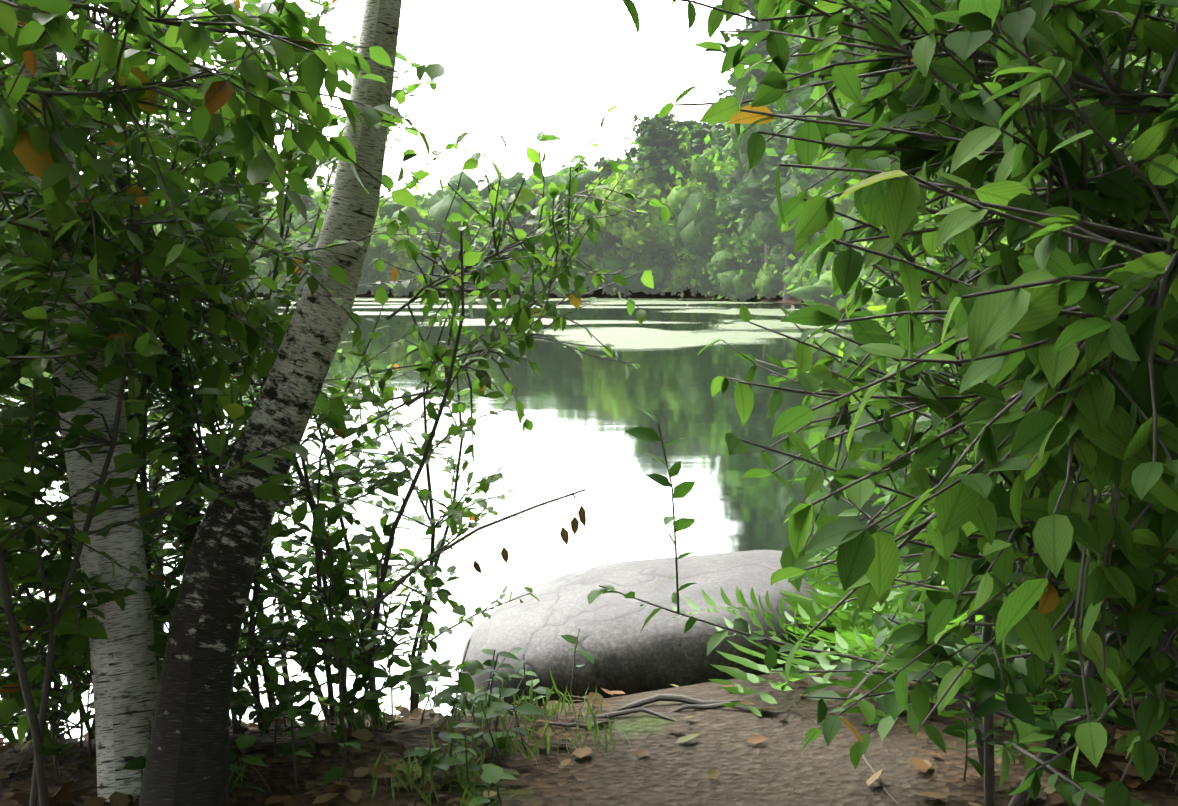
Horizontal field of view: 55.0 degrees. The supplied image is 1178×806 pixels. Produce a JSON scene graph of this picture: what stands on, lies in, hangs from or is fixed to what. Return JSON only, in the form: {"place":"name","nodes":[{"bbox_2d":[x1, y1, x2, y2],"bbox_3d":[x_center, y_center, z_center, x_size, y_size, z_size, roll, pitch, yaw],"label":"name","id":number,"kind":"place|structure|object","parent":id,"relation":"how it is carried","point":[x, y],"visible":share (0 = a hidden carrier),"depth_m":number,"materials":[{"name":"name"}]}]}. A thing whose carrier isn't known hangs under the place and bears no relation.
{"place":"outdoors","nodes":[
{"label":"outdoors","id":0,"kind":"place"},
{"bbox_2d":[2,0,788,202],"label":"sky","id":1,"kind":"structure","parent":0,"point":[518,70],"materials":[{"name":"white"}]},
{"bbox_2d":[0,296,977,744],"bbox_3d":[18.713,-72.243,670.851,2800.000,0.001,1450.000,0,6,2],"label":"pond water","id":2,"kind":"structure","parent":0,"point":[584,414],"depth_m":11.29,"materials":[{"name":"liquid"}]},
{"bbox_2d":[202,297,846,349],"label":"lily pads","id":3,"kind":"object","parent":2,"relation":"on","point":[620,338],"visible":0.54,"depth_m":40.79,"materials":[{"name":"green plant"}]},
{"bbox_2d":[473,505,585,572],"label":"dead leaves","id":4,"kind":"object","parent":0,"point":[563,532],"visible":1,"depth_m":3.37,"materials":[{"name":"plant"}]},
{"bbox_2d":[0,278,1177,805],"bbox_3d":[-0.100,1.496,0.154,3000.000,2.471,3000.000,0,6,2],"label":"ground","id":5,"kind":"structure","parent":0,"point":[776,768],"depth_m":3.50,"materials":[{"name":"brown soil"}]},
{"bbox_2d":[6,0,401,805],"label":"tree trunks","id":6,"kind":"object","parent":5,"relation":"on","point":[184,712],"visible":0.79,"depth_m":3.32,"materials":[{"name":"white plant"}]},
{"bbox_2d":[0,0,674,755],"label":"leaves","id":7,"kind":"object","parent":5,"relation":"on","point":[30,148],"visible":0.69,"depth_m":3.44,"materials":[{"name":"green plant"}]},
{"bbox_2d":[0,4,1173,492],"bbox_3d":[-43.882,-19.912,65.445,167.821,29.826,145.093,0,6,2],"label":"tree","id":8,"kind":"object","parent":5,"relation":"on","point":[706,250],"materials":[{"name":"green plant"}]},
{"bbox_2d":[0,0,1079,263],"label":"leaves","id":9,"kind":"object","parent":8,"relation":"on","point":[648,130],"visible":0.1,"depth_m":89.58,"materials":[{"name":"green plant"}]},
{"bbox_2d":[0,0,1177,805],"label":"branches","id":10,"kind":"object","parent":5,"relation":"on","point":[1142,234],"visible":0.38,"depth_m":3.04,"materials":[{"name":"brown plant"}]},
{"bbox_2d":[0,645,1177,805],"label":"leaf litter","id":11,"kind":"object","parent":5,"relation":"on","point":[1118,761],"visible":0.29,"depth_m":3.50,"materials":[{"name":"brown plant"}]},
{"bbox_2d":[123,7,1177,805],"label":"shrub leaves","id":12,"kind":"object","parent":5,"relation":"on","point":[989,683],"visible":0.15,"depth_m":3.14,"materials":[{"name":"green plant"}]},
{"bbox_2d":[461,550,839,712],"bbox_3d":[0.240,1.063,5.098,1.626,0.686,1.243,-1,6,-6],"label":"boulder","id":13,"kind":"object","parent":5,"relation":"on","point":[662,650],"visible":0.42,"depth_m":4.69,"materials":[{"name":"stone"}]},
{"bbox_2d":[141,651,1177,805],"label":"grass tufts","id":14,"kind":"object","parent":5,"relation":"on","point":[408,771],"visible":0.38,"depth_m":3.62,"materials":[{"name":"green plant"}]},
{"bbox_2d":[670,546,1106,731],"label":"ferns","id":15,"kind":"object","parent":5,"relation":"on","point":[845,636],"visible":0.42,"depth_m":4.22,"materials":[{"name":"green plant"}]},
{"bbox_2d":[623,0,1177,805],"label":"leaves","id":16,"kind":"object","parent":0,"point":[1109,420],"visible":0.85,"depth_m":1.61,"materials":[{"name":"green plant"}]}
]}

